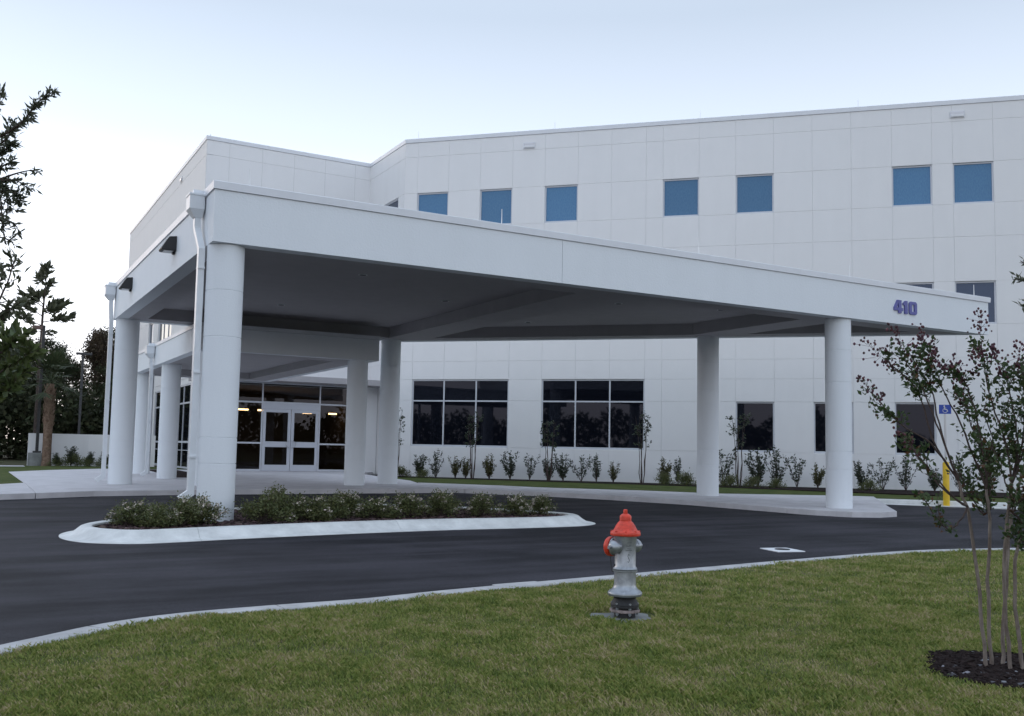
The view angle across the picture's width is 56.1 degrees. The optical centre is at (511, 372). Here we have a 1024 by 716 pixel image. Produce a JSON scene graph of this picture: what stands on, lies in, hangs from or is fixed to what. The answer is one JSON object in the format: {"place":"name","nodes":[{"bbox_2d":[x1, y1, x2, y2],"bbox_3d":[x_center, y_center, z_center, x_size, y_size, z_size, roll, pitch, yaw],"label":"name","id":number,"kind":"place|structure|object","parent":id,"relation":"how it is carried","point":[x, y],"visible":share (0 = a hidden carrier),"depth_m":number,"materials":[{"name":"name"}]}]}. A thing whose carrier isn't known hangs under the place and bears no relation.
{"place":"outdoors","nodes":[
{"label":"outdoors","id":0,"kind":"place"},
{"bbox_2d":[0,451,156,466],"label":"mulch bed","id":1,"kind":"object","parent":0,"point":[7,461],"depth_m":52.77,"materials":[{"name":"brown wood"}]},
{"bbox_2d":[27,325,45,465],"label":"light pole","id":2,"kind":"object","parent":1,"relation":"on","point":[35,458],"visible":0.81,"depth_m":44.45,"materials":[{"name":"grey metal"}]},
{"bbox_2d":[13,260,76,432],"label":"pine tree","id":3,"kind":"object","parent":1,"relation":"on","point":[55,306],"visible":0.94,"depth_m":50.65,"materials":[{"name":"green plant"}]},
{"bbox_2d":[23,346,86,465],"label":"cabbage palm","id":4,"kind":"object","parent":1,"relation":"on","point":[56,358],"visible":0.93,"depth_m":44.31,"materials":[{"name":"plant"}]},
{"bbox_2d":[0,347,112,459],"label":"undergrowth","id":5,"kind":"object","parent":1,"relation":"on","point":[66,413],"visible":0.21,"depth_m":58.35,"materials":[{"name":"green plant"}]},
{"bbox_2d":[31,335,97,395],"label":"woodland tree","id":6,"kind":"object","parent":1,"relation":"on","point":[49,345],"visible":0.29,"depth_m":72.25,"materials":[{"name":"green plant"}]},
{"bbox_2d":[55,446,83,465],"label":"garden shrub","id":7,"kind":"object","parent":1,"relation":"on","point":[72,458],"visible":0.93,"depth_m":44.66,"materials":[{"name":"green plant"}]},
{"bbox_2d":[76,352,91,433],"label":"light pole","id":8,"kind":"object","parent":1,"relation":"on","point":[81,387],"visible":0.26,"depth_m":52.24,"materials":[{"name":"grey metal"}]},
{"bbox_2d":[65,327,114,400],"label":"woodland tree","id":9,"kind":"object","parent":1,"relation":"on","point":[97,343],"visible":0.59,"depth_m":71.42,"materials":[{"name":"green plant"}]},
{"bbox_2d":[27,433,155,466],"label":"garden wall","id":10,"kind":"structure","parent":1,"relation":"on","point":[85,444],"depth_m":45.82,"materials":[{"name":"white concrete"}]},
{"bbox_2d":[25,466,156,467],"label":"lawn","id":11,"kind":"structure","parent":0,"point":[69,466],"depth_m":43.71,"materials":[{"name":"green plant"}]},
{"bbox_2d":[44,453,63,465],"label":"garden shrub","id":12,"kind":"object","parent":11,"relation":"on","point":[56,460],"visible":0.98,"depth_m":44.15,"materials":[{"name":"green plant"}]},
{"bbox_2d":[79,452,99,466],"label":"garden shrub","id":13,"kind":"object","parent":11,"relation":"on","point":[88,460],"visible":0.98,"depth_m":44.55,"materials":[{"name":"green plant"}]},
{"bbox_2d":[0,466,186,483],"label":"lawn","id":14,"kind":"structure","parent":0,"point":[6,477],"depth_m":38.16,"materials":[{"name":"green plant"}]},
{"bbox_2d":[0,469,896,517],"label":"pavement","id":15,"kind":"structure","parent":0,"point":[38,484],"depth_m":26.41,"materials":[{"name":"concrete"}]},
{"bbox_2d":[132,322,380,485],"bbox_3d":[-9.221,1.425,31.899,5.510,4.640,11.750,4,-5,-29],"label":"canopy","id":16,"kind":"object","parent":15,"relation":"on","point":[268,354],"visible":0.75,"depth_m":28.34,"materials":[{"name":"paint"}]},
{"bbox_2d":[95,169,990,521],"bbox_3d":[0.846,0.532,25.999,20.912,6.290,12.226,4,-5,-29],"label":"entrance canopy","id":17,"kind":"object","parent":15,"relation":"on","point":[223,261],"visible":0.98,"depth_m":21.86,"materials":[{"name":"metal"}]},
{"bbox_2d":[0,493,1023,644],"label":"road","id":18,"kind":"structure","parent":0,"point":[51,582],"depth_m":12.52,"materials":[{"name":"grey asphalt"}]},
{"bbox_2d":[59,504,595,543],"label":"kerb","id":19,"kind":"structure","parent":18,"relation":"on","point":[87,533],"depth_m":15.01,"materials":[{"name":"concrete"}]},
{"bbox_2d":[93,506,564,529],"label":"bark mulch","id":20,"kind":"object","parent":18,"relation":"on","point":[245,521],"visible":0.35,"depth_m":16.42,"materials":[{"name":"brown wood"}]},
{"bbox_2d":[103,495,152,525],"bbox_3d":[-5.747,2.093,14.557,0.897,0.482,0.730,1,-5,2],"label":"hawthorn shrub","id":21,"kind":"object","parent":20,"relation":"on","point":[122,513],"visible":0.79,"depth_m":14.49,"materials":[{"name":"green plant"}]},
{"bbox_2d":[127,500,183,527],"bbox_3d":[-5.316,2.104,14.413,0.932,0.430,0.776,0,-5,17],"label":"hawthorn shrub","id":22,"kind":"object","parent":20,"relation":"on","point":[157,514],"visible":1,"depth_m":14.29,"materials":[{"name":"green plant"}]},
{"bbox_2d":[159,490,211,525],"bbox_3d":[-5.039,2.092,14.803,0.806,0.555,0.991,-1,-5,19],"label":"hawthorn shrub","id":23,"kind":"object","parent":20,"relation":"on","point":[184,506],"visible":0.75,"depth_m":14.70,"materials":[{"name":"green plant"}]},
{"bbox_2d":[184,491,231,524],"bbox_3d":[-4.918,2.139,15.185,0.858,0.538,0.784,0,-5,13],"label":"hawthorn shrub","id":24,"kind":"object","parent":20,"relation":"on","point":[215,510],"visible":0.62,"depth_m":15.13,"materials":[{"name":"green plant"}]},
{"bbox_2d":[234,490,304,522],"bbox_3d":[-4.011,2.159,15.737,1.177,0.587,0.980,1,-5,1],"label":"hawthorn shrub","id":25,"kind":"object","parent":20,"relation":"on","point":[266,509],"visible":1,"depth_m":15.67,"materials":[{"name":"green plant"}]},
{"bbox_2d":[240,481,308,518],"bbox_3d":[-3.988,2.165,16.376,1.177,0.679,0.980,0,-5,12],"label":"hawthorn shrub","id":26,"kind":"object","parent":20,"relation":"on","point":[287,498],"visible":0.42,"depth_m":16.29,"materials":[{"name":"green plant"}]},
{"bbox_2d":[284,493,337,520],"bbox_3d":[-3.398,2.252,16.239,1.038,0.527,0.845,-2,-6,36],"label":"hawthorn shrub","id":27,"kind":"object","parent":20,"relation":"on","point":[308,507],"visible":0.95,"depth_m":16.17,"materials":[{"name":"green plant"}]},
{"bbox_2d":[318,492,352,519],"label":"hawthorn shrub","id":28,"kind":"object","parent":20,"relation":"on","point":[339,509],"visible":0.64,"depth_m":16.76,"materials":[{"name":"green plant"}]},
{"bbox_2d":[326,489,367,515],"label":"hawthorn shrub","id":29,"kind":"object","parent":20,"relation":"on","point":[351,500],"visible":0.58,"depth_m":17.38,"materials":[{"name":"green plant"}]},
{"bbox_2d":[350,495,405,518],"bbox_3d":[-2.374,2.356,17.020,0.991,0.479,0.806,1,-5,-4],"label":"hawthorn shrub","id":30,"kind":"object","parent":20,"relation":"on","point":[375,508],"visible":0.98,"depth_m":16.95,"materials":[{"name":"green plant"}]},
{"bbox_2d":[385,491,432,518],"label":"hawthorn shrub","id":31,"kind":"object","parent":20,"relation":"on","point":[410,505],"visible":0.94,"depth_m":17.37,"materials":[{"name":"green plant"}]},
{"bbox_2d":[421,487,464,516],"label":"hawthorn shrub","id":32,"kind":"object","parent":20,"relation":"on","point":[441,502],"visible":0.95,"depth_m":17.70,"materials":[{"name":"green plant"}]},
{"bbox_2d":[463,491,505,516],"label":"hawthorn shrub","id":33,"kind":"object","parent":20,"relation":"on","point":[480,505],"visible":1,"depth_m":17.99,"materials":[{"name":"green plant"}]},
{"bbox_2d":[497,492,534,515],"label":"hawthorn shrub","id":34,"kind":"object","parent":20,"relation":"on","point":[517,506],"visible":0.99,"depth_m":18.33,"materials":[{"name":"green plant"}]},
{"bbox_2d":[525,494,558,514],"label":"hawthorn shrub","id":35,"kind":"object","parent":20,"relation":"on","point":[540,504],"visible":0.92,"depth_m":18.82,"materials":[{"name":"green plant"}]},
{"bbox_2d":[0,548,1023,655],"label":"kerb","id":36,"kind":"structure","parent":18,"relation":"on","point":[58,636],"depth_m":8.05,"materials":[{"name":"concrete"}]},
{"bbox_2d":[760,548,804,551],"bbox_3d":[3.920,2.585,13.918,0.440,0.072,0.500,2,-5,-16],"label":"valve cover","id":37,"kind":"object","parent":18,"relation":"on","point":[782,549],"visible":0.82,"depth_m":13.82,"materials":[{"name":"white paint"}]},
{"bbox_2d":[878,499,1017,509],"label":"kerb","id":38,"kind":"structure","parent":18,"relation":"on","point":[999,505],"depth_m":27.32,"materials":[{"name":"concrete"}]},
{"bbox_2d":[939,405,950,505],"bbox_3d":[12.318,2.343,27.285,0.299,2.880,0.175,2,-5,-6],"label":"parking sign","id":39,"kind":"object","parent":38,"relation":"on","point":[944,409],"visible":0.69,"depth_m":27.20,"materials":[{"name":"metal"}]},
{"bbox_2d":[0,548,1023,715],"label":"lawn","id":40,"kind":"structure","parent":0,"point":[459,618],"depth_m":6.05,"materials":[{"name":"plant"}]},
{"bbox_2d":[0,247,31,326],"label":"oak sapling","id":41,"kind":"object","parent":40,"relation":"on","point":[6,313],"visible":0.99,"depth_m":4.30,"materials":[{"name":"green plant"}]},
{"bbox_2d":[0,316,50,402],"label":"broadleaf tree","id":42,"kind":"object","parent":40,"relation":"on","point":[12,380],"visible":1,"depth_m":4.20,"materials":[{"name":"green plant"}]},
{"bbox_2d":[0,82,60,248],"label":"oak sapling","id":43,"kind":"object","parent":40,"relation":"on","point":[5,190],"visible":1,"depth_m":4.61,"materials":[{"name":"green plant"}]},
{"bbox_2d":[591,613,649,620],"bbox_3d":[0.847,1.975,7.478,0.474,0.138,0.481,1,-5,-1],"label":"concrete pad","id":44,"kind":"object","parent":40,"relation":"on","point":[639,616],"visible":0.16,"depth_m":7.55,"materials":[{"name":"grey concrete"}]},
{"bbox_2d":[603,509,642,618],"bbox_3d":[0.876,1.497,7.551,0.316,0.843,0.279,1,-5,4],"label":"fire hydrant","id":45,"kind":"object","parent":44,"relation":"on","point":[624,545],"visible":1,"depth_m":7.47,"materials":[{"name":"silver metal"}]},
{"bbox_2d":[1009,255,1023,311],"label":"oak sapling","id":46,"kind":"object","parent":40,"relation":"on","point":[1020,279],"visible":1,"depth_m":7.51,"materials":[{"name":"green plant"}]},
{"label":"mulch bed","id":47,"kind":"structure","parent":40,"relation":"on","visible":0},
{"bbox_2d":[853,307,1023,668],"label":"crape myrtle","id":48,"kind":"object","parent":47,"relation":"on","point":[987,461],"visible":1,"depth_m":5.99,"materials":[{"name":"green plant"}]},
{"bbox_2d":[924,649,1023,690],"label":"bark chip litter","id":49,"kind":"object","parent":47,"relation":"on","point":[960,659],"visible":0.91,"depth_m":5.86,"materials":[{"name":"brown wood"}]},
{"bbox_2d":[0,0,1023,438],"label":"sky","id":50,"kind":"structure","parent":0,"point":[141,84],"materials":[{"name":"blue"}]},
{"bbox_2d":[373,475,1023,497],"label":"mulch bed","id":51,"kind":"object","parent":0,"point":[909,492],"visible":0.26,"depth_m":34.93,"materials":[{"name":"brown wood"}]},
{"bbox_2d":[397,465,413,476],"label":"mound shrub","id":52,"kind":"object","parent":51,"relation":"on","point":[402,472],"visible":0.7,"depth_m":40.04,"materials":[{"name":"green plant"}]},
{"bbox_2d":[412,454,426,473],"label":"upright shrub","id":53,"kind":"object","parent":51,"relation":"on","point":[418,466],"visible":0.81,"depth_m":40.69,"materials":[{"name":"green plant"}]},
{"bbox_2d":[425,450,443,477],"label":"upright shrub","id":54,"kind":"object","parent":51,"relation":"on","point":[433,469],"visible":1,"depth_m":40.45,"materials":[{"name":"green plant"}]},
{"bbox_2d":[448,455,461,477],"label":"upright shrub","id":55,"kind":"object","parent":51,"relation":"on","point":[455,468],"visible":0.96,"depth_m":40.23,"materials":[{"name":"green plant"}]},
{"bbox_2d":[459,456,470,477],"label":"upright shrub","id":56,"kind":"object","parent":51,"relation":"on","point":[466,471],"visible":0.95,"depth_m":40.11,"materials":[{"name":"green plant"}]},
{"bbox_2d":[465,411,483,478],"bbox_3d":[-1.560,2.921,38.800,0.916,2.776,0.714,4,-5,-29],"label":"young tree","id":57,"kind":"object","parent":51,"relation":"on","point":[472,471],"visible":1,"depth_m":38.78,"materials":[{"name":"green plant"}]},
{"bbox_2d":[482,453,496,478],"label":"upright shrub","id":58,"kind":"object","parent":51,"relation":"on","point":[488,468],"visible":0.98,"depth_m":39.83,"materials":[{"name":"green plant"}]},
{"bbox_2d":[500,450,519,478],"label":"upright shrub","id":59,"kind":"object","parent":51,"relation":"on","point":[510,469],"visible":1,"depth_m":39.71,"materials":[{"name":"green plant"}]},
{"bbox_2d":[523,454,539,479],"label":"upright shrub","id":60,"kind":"object","parent":51,"relation":"on","point":[530,473],"visible":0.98,"depth_m":39.38,"materials":[{"name":"green plant"}]},
{"bbox_2d":[542,458,556,480],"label":"upright shrub","id":61,"kind":"object","parent":51,"relation":"on","point":[545,467],"visible":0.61,"depth_m":39.18,"materials":[{"name":"green plant"}]},
{"bbox_2d":[540,420,559,480],"bbox_3d":[1.457,3.050,37.961,0.776,2.498,0.843,2,-5,-11],"label":"young tree","id":62,"kind":"object","parent":51,"relation":"on","point":[547,438],"visible":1,"depth_m":37.90,"materials":[{"name":"green plant"}]},
{"bbox_2d":[552,453,570,480],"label":"upright shrub","id":63,"kind":"object","parent":51,"relation":"on","point":[560,468],"visible":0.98,"depth_m":39.04,"materials":[{"name":"green plant"}]},
{"bbox_2d":[568,454,592,480],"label":"upright shrub","id":64,"kind":"object","parent":51,"relation":"on","point":[582,466],"visible":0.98,"depth_m":38.87,"materials":[{"name":"green plant"}]},
{"bbox_2d":[587,453,602,481],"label":"upright shrub","id":65,"kind":"object","parent":51,"relation":"on","point":[597,472],"visible":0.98,"depth_m":38.67,"materials":[{"name":"green plant"}]},
{"bbox_2d":[607,462,619,481],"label":"upright shrub","id":66,"kind":"object","parent":51,"relation":"on","point":[613,475],"visible":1,"depth_m":38.45,"materials":[{"name":"green plant"}]},
{"bbox_2d":[631,412,651,483],"bbox_3d":[5.064,2.814,37.013,0.816,2.951,0.863,4,-5,-29],"label":"young tree","id":67,"kind":"object","parent":51,"relation":"on","point":[639,444],"visible":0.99,"depth_m":36.98,"materials":[{"name":"green plant"}]},
{"bbox_2d":[658,456,671,475],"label":"upright shrub","id":68,"kind":"object","parent":51,"relation":"on","point":[664,468],"visible":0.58,"depth_m":37.56,"materials":[{"name":"green plant"}]},
{"bbox_2d":[653,469,678,484],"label":"mound shrub","id":69,"kind":"object","parent":51,"relation":"on","point":[664,479],"visible":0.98,"depth_m":36.19,"materials":[{"name":"green plant"}]},
{"bbox_2d":[673,467,695,485],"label":"mound shrub","id":70,"kind":"object","parent":51,"relation":"on","point":[686,480],"visible":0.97,"depth_m":35.96,"materials":[{"name":"green plant"}]},
{"bbox_2d":[719,448,736,480],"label":"upright shrub","id":71,"kind":"object","parent":51,"relation":"on","point":[726,467],"visible":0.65,"depth_m":37.07,"materials":[{"name":"green plant"}]},
{"bbox_2d":[719,470,744,486],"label":"mound shrub","id":72,"kind":"object","parent":51,"relation":"on","point":[729,481],"visible":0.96,"depth_m":35.65,"materials":[{"name":"green plant"}]},
{"bbox_2d":[725,412,751,486],"bbox_3d":[8.473,2.879,36.080,0.962,2.800,0.808,1,-5,-1],"label":"young tree","id":73,"kind":"object","parent":51,"relation":"on","point":[734,428],"visible":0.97,"depth_m":36.02,"materials":[{"name":"green plant"}]},
{"bbox_2d":[741,472,768,487],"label":"mound shrub","id":74,"kind":"object","parent":51,"relation":"on","point":[750,483],"visible":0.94,"depth_m":35.44,"materials":[{"name":"green plant"}]},
{"bbox_2d":[744,447,769,485],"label":"upright shrub","id":75,"kind":"object","parent":51,"relation":"on","point":[760,469],"visible":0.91,"depth_m":36.78,"materials":[{"name":"green plant"}]},
{"bbox_2d":[766,478,786,487],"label":"mound shrub","id":76,"kind":"object","parent":51,"relation":"on","point":[774,483],"visible":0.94,"depth_m":35.16,"materials":[{"name":"green plant"}]},
{"bbox_2d":[764,445,792,481],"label":"upright shrub","id":77,"kind":"object","parent":51,"relation":"on","point":[776,473],"visible":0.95,"depth_m":36.51,"materials":[{"name":"green plant"}]},
{"bbox_2d":[783,454,805,487],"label":"upright shrub","id":78,"kind":"object","parent":51,"relation":"on","point":[796,474],"visible":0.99,"depth_m":36.29,"materials":[{"name":"green plant"}]},
{"bbox_2d":[809,462,825,487],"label":"upright shrub","id":79,"kind":"object","parent":51,"relation":"on","point":[817,481],"visible":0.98,"depth_m":36.04,"materials":[{"name":"green plant"}]},
{"bbox_2d":[853,460,871,488],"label":"upright shrub","id":80,"kind":"object","parent":51,"relation":"on","point":[859,473],"visible":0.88,"depth_m":35.63,"materials":[{"name":"green plant"}]},
{"bbox_2d":[855,478,884,490],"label":"mound shrub","id":81,"kind":"object","parent":51,"relation":"on","point":[868,485],"visible":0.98,"depth_m":34.35,"materials":[{"name":"green plant"}]},
{"bbox_2d":[866,457,894,489],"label":"upright shrub","id":82,"kind":"object","parent":51,"relation":"on","point":[888,470],"visible":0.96,"depth_m":35.50,"materials":[{"name":"green plant"}]},
{"bbox_2d":[891,456,917,490],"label":"upright shrub","id":83,"kind":"object","parent":51,"relation":"on","point":[906,473],"visible":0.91,"depth_m":35.24,"materials":[{"name":"green plant"}]},
{"bbox_2d":[927,467,942,490],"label":"upright shrub","id":84,"kind":"object","parent":51,"relation":"on","point":[933,485],"visible":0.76,"depth_m":34.97,"materials":[{"name":"green plant"}]},
{"bbox_2d":[397,477,1017,502],"bbox_3d":[27.768,4.105,27.794,74.150,0.440,11.667,0,-5,16],"label":"grass strip","id":85,"kind":"object","parent":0,"point":[722,490],"depth_m":31.77,"materials":[{"name":"green plant"}]},
{"bbox_2d":[397,407,405,472],"bbox_3d":[-4.823,2.867,39.680,0.815,2.901,0.806,1,-5,0],"label":"young tree","id":86,"kind":"object","parent":85,"relation":"on","point":[401,417],"visible":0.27,"depth_m":39.73,"materials":[{"name":"green plant"}]},
{"bbox_3d":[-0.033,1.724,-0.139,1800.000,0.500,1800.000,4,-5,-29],"label":"terrain","id":87,"kind":"structure","parent":0,"visible":0},
{"bbox_2d":[75,362,113,398],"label":"woodland tree","id":88,"kind":"object","parent":87,"relation":"on","point":[104,373],"visible":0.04,"depth_m":70.05,"materials":[{"name":"green plant"}]},
{"bbox_2d":[78,324,115,381],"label":"woodland tree","id":89,"kind":"object","parent":87,"relation":"on","point":[105,327],"visible":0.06,"depth_m":77.64,"materials":[{"name":"green plant"}]},
{"bbox_2d":[128,95,1023,492],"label":"office building","id":90,"kind":"structure","parent":87,"relation":"on","point":[926,195],"depth_m":39.34,"materials":[{"name":"concrete"}]},
{"bbox_2d":[159,324,170,340],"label":"window","id":91,"kind":"structure","parent":90,"relation":"in","point":[164,329],"depth_m":50.43,"materials":[{"name":"metal"}]},
{"bbox_2d":[261,409,290,470],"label":"door","id":92,"kind":"structure","parent":90,"relation":"in","point":[276,427],"depth_m":41.92,"materials":[{"name":"silver metal"}]},
{"bbox_2d":[289,410,318,470],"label":"door","id":93,"kind":"structure","parent":90,"relation":"in","point":[304,423],"depth_m":42.54,"materials":[{"name":"silver metal"}]},
{"bbox_2d":[417,192,447,214],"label":"window","id":94,"kind":"structure","parent":90,"relation":"in","point":[437,203],"depth_m":42.68,"materials":[{"name":"glass"}]},
{"bbox_2d":[411,380,508,447],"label":"window","id":95,"kind":"structure","parent":90,"relation":"in","point":[440,408],"depth_m":41.55,"materials":[{"name":"glass"}]},
{"bbox_2d":[480,189,511,224],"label":"window","id":96,"kind":"structure","parent":90,"relation":"in","point":[495,202],"depth_m":41.89,"materials":[{"name":"glass"}]},
{"bbox_2d":[544,185,577,222],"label":"window","id":97,"kind":"structure","parent":90,"relation":"in","point":[561,202],"depth_m":41.11,"materials":[{"name":"glass"}]},
{"bbox_2d":[541,379,644,449],"bbox_3d":[3.350,1.720,39.999,4.350,2.907,0.135,0,-5,15],"label":"window","id":98,"kind":"structure","parent":90,"relation":"in","point":[589,413],"depth_m":39.99,"materials":[{"name":"glass"}]},
{"bbox_2d":[663,178,698,217],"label":"window","id":99,"kind":"structure","parent":90,"relation":"in","point":[680,196],"depth_m":39.77,"materials":[{"name":"glass"}]},
{"bbox_2d":[736,402,773,452],"bbox_3d":[9.675,2.153,38.223,1.490,1.997,0.135,0,-5,15],"label":"window","id":100,"kind":"structure","parent":90,"relation":"in","point":[759,433],"depth_m":38.22,"materials":[{"name":"glass"}]},
{"bbox_2d":[736,174,773,213],"bbox_3d":[9.852,-7.250,38.981,1.490,1.607,0.135,0,-5,15],"label":"window","id":101,"kind":"structure","parent":90,"relation":"in","point":[754,193],"depth_m":38.98,"materials":[{"name":"glass"}]},
{"bbox_2d":[814,402,853,453],"bbox_3d":[12.541,2.143,37.436,1.470,1.997,0.135,0,-5,15],"label":"window","id":102,"kind":"structure","parent":90,"relation":"in","point":[819,407],"depth_m":37.57,"materials":[{"name":"glass"}]},
{"bbox_2d":[892,165,932,206],"bbox_3d":[15.578,-7.269,37.409,1.460,1.607,0.135,0,-5,15],"label":"window","id":103,"kind":"structure","parent":90,"relation":"in","point":[911,185],"depth_m":37.41,"materials":[{"name":"glass"}]},
{"bbox_2d":[897,282,933,288],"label":"window","id":104,"kind":"structure","parent":90,"relation":"in","point":[925,285],"depth_m":37.00,"materials":[{"name":"glass"}]},
{"bbox_2d":[895,403,936,454],"bbox_3d":[15.400,2.134,36.650,1.460,1.997,0.135,0,-5,15],"label":"window","id":105,"kind":"structure","parent":90,"relation":"in","point":[917,420],"depth_m":36.65,"materials":[{"name":"glass"}]},
{"bbox_2d":[953,162,993,203],"bbox_3d":[17.684,-7.275,36.830,1.430,1.607,0.135,0,-5,15],"label":"window","id":106,"kind":"structure","parent":90,"relation":"in","point":[972,182],"depth_m":36.83,"materials":[{"name":"glass"}]},
{"bbox_2d":[955,281,996,323],"bbox_3d":[17.597,-2.661,36.458,1.430,1.647,0.135,0,-5,15],"label":"window","id":107,"kind":"structure","parent":90,"relation":"in","point":[981,288],"depth_m":36.42,"materials":[{"name":"glass"}]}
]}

